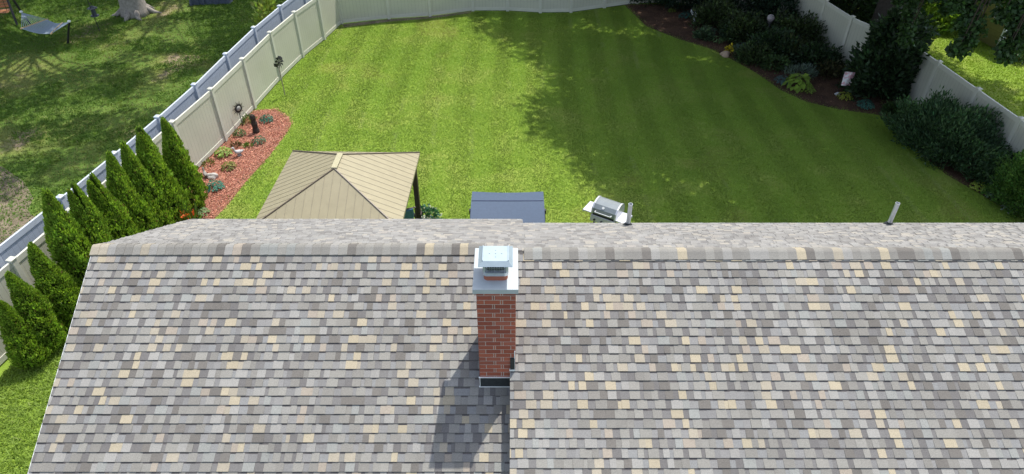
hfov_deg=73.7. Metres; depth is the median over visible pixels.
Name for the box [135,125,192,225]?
arborvitae
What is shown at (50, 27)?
hammock
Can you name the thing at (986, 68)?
side lawn
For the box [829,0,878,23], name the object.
shrub
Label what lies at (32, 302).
arborvitae
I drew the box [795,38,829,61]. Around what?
shrub
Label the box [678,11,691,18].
hosta
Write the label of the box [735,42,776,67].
shrub
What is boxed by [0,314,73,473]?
long grass
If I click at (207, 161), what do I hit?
flowering plant
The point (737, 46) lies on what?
hosta
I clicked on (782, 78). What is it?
hosta
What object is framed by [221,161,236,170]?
hosta
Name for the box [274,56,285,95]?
wind spinner
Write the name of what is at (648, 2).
shrub
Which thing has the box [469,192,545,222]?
patio swing
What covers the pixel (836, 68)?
shrub
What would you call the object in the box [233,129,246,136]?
hosta
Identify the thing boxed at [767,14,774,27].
globe ornament
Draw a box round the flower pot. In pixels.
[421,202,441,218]
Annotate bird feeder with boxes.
[87,0,99,31]
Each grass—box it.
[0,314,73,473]
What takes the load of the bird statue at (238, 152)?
on the mulch bed at (248, 168)
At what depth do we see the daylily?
18.06 m
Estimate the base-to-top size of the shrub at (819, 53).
1.035 m
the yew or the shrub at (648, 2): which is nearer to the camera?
the yew
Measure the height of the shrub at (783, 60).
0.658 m
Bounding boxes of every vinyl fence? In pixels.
[0,0,310,268]
[0,0,342,364]
[340,0,747,22]
[771,0,1023,155]
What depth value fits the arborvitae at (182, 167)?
18.22 m
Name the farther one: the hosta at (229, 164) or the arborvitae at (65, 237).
the hosta at (229, 164)
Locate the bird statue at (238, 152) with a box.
[231,147,243,156]
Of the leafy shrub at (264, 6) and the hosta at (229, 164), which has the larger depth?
the leafy shrub at (264, 6)
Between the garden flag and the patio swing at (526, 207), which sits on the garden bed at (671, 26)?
the garden flag
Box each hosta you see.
[195,207,209,215]
[206,180,224,191]
[214,146,232,157]
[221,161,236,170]
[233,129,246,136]
[251,135,266,144]
[259,114,273,123]
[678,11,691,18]
[713,36,723,43]
[733,42,745,48]
[774,75,788,84]
[781,73,813,92]
[801,85,816,93]
[836,91,852,100]
[857,99,874,109]
[969,181,985,191]
[983,191,1000,201]
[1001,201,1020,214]
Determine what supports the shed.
on the side lawn at (986, 68)
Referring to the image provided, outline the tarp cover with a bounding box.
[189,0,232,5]
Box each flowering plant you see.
[201,157,214,166]
[229,140,241,146]
[240,113,257,124]
[241,141,252,146]
[724,43,733,52]
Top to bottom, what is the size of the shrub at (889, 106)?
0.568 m
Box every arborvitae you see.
[0,300,52,370]
[4,270,68,353]
[27,241,81,327]
[41,188,97,288]
[66,181,116,277]
[86,172,140,238]
[105,150,163,235]
[119,140,177,227]
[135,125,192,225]
[160,116,207,211]
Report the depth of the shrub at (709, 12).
29.58 m
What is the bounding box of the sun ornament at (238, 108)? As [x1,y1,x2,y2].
[234,103,243,125]
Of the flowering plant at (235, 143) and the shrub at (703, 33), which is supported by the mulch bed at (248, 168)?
the flowering plant at (235, 143)
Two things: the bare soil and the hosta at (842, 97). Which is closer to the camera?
the hosta at (842, 97)
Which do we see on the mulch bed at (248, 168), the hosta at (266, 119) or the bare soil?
the hosta at (266, 119)
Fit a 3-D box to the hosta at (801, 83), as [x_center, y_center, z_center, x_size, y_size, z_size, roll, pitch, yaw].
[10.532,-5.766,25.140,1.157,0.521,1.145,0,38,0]
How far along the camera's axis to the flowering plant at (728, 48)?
27.71 m
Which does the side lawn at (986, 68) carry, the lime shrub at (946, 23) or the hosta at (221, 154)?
the lime shrub at (946, 23)
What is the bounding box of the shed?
[976,0,1012,46]
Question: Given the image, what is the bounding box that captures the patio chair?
[404,207,415,218]
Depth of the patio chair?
17.49 m
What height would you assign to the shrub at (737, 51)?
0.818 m
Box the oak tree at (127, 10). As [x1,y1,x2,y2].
[112,0,160,20]
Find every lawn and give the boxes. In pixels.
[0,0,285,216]
[0,3,1023,473]
[858,8,1023,116]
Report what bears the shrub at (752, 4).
on the garden bed at (671, 26)
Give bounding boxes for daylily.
[176,200,206,220]
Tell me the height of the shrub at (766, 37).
1.360 m
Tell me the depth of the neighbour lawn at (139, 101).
25.81 m
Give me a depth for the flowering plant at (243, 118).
23.09 m
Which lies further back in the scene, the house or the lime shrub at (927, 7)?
the lime shrub at (927, 7)
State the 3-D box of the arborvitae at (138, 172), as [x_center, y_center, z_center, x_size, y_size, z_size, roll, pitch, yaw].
[-9.237,-1.114,17.203,1.174,3.024,1.155,12,40,15]
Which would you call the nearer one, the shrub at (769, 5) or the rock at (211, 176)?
the rock at (211, 176)
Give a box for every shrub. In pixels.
[250,0,276,26]
[630,0,664,6]
[655,0,705,10]
[687,0,740,28]
[692,25,715,41]
[703,0,764,14]
[716,7,769,47]
[717,23,747,41]
[731,40,762,61]
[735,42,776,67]
[745,25,801,63]
[750,0,802,23]
[755,52,797,73]
[763,8,828,50]
[770,11,803,34]
[792,41,845,76]
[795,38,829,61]
[814,59,844,79]
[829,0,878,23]
[879,100,906,115]
[920,2,949,33]
[923,1,960,34]
[1014,49,1023,64]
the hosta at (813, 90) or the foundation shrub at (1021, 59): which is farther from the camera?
the foundation shrub at (1021, 59)
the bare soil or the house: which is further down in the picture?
the house
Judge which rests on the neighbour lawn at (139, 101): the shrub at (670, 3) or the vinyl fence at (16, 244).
the vinyl fence at (16, 244)
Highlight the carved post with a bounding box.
[249,114,259,133]
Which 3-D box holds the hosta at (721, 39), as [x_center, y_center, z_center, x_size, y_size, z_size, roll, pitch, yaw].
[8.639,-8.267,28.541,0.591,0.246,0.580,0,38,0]
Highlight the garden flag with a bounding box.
[838,71,854,89]
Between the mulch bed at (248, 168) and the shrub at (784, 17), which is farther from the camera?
the shrub at (784, 17)
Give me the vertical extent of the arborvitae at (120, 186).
3.027 m
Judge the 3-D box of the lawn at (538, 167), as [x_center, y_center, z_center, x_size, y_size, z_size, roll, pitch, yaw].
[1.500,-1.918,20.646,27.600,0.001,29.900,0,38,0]
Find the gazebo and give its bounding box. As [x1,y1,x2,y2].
[256,150,421,218]
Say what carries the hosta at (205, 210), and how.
on the mulch bed at (248, 168)
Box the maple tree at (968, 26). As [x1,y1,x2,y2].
[870,0,1023,66]
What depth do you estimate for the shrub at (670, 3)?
31.23 m
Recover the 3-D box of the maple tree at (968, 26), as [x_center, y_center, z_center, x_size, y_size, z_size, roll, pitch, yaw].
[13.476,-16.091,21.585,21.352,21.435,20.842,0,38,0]
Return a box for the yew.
[876,86,1021,192]
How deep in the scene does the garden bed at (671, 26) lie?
26.22 m
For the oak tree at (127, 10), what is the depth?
30.67 m
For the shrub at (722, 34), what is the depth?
28.61 m
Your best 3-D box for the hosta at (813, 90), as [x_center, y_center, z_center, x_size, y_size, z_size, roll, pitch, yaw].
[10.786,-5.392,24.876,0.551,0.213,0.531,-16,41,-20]
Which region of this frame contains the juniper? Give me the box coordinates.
[980,149,1023,218]
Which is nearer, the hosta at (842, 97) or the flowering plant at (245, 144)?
the flowering plant at (245, 144)
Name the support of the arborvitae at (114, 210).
on the mulch bed at (248, 168)
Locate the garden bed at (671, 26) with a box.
[626,4,1023,219]
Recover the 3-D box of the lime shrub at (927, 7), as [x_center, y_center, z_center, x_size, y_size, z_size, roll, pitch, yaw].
[18.051,-10.073,29.416,2.466,2.168,2.321,0,38,0]
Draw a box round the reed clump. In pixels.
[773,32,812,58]
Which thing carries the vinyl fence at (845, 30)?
on the lawn at (538, 167)
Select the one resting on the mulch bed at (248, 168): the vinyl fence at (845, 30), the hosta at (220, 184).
the hosta at (220, 184)
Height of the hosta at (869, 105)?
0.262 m
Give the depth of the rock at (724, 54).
27.38 m
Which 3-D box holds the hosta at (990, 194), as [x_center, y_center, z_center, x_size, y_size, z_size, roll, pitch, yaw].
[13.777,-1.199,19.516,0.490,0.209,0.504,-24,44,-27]
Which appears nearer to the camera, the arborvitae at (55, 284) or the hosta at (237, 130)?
the arborvitae at (55, 284)
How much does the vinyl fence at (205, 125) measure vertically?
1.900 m
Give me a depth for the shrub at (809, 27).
27.64 m
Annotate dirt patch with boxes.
[0,166,34,242]
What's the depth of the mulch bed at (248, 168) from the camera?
21.18 m
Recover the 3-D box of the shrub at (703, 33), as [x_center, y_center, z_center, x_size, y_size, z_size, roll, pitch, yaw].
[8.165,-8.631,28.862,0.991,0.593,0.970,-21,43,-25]
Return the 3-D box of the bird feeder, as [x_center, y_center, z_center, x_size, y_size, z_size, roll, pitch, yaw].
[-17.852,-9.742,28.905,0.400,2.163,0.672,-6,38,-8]
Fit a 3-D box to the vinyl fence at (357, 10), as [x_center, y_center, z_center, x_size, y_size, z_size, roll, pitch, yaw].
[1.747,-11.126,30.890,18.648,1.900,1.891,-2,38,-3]
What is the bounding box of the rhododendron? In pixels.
[835,3,940,102]
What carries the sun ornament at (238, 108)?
on the mulch bed at (248, 168)
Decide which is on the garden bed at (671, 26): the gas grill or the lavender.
the lavender
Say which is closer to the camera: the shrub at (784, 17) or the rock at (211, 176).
the rock at (211, 176)
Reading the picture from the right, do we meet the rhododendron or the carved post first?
the rhododendron
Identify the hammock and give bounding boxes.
[19,10,70,43]
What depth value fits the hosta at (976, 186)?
19.84 m
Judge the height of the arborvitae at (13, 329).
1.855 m
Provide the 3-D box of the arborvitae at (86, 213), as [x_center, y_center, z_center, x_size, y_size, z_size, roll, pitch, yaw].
[-9.756,-0.001,15.791,1.348,2.978,1.308,22,43,25]
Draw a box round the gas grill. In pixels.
[583,196,631,222]
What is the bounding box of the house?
[28,202,1023,473]
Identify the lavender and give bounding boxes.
[781,62,819,80]
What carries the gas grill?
on the lawn at (538, 167)
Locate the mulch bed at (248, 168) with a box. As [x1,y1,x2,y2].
[176,109,291,221]
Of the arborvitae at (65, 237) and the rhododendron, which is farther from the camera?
the rhododendron
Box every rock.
[207,173,217,179]
[720,51,729,57]
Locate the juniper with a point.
(1012, 177)
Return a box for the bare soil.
[343,11,471,26]
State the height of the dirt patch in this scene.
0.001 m
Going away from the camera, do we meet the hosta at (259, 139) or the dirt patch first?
the dirt patch
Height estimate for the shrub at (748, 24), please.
1.330 m

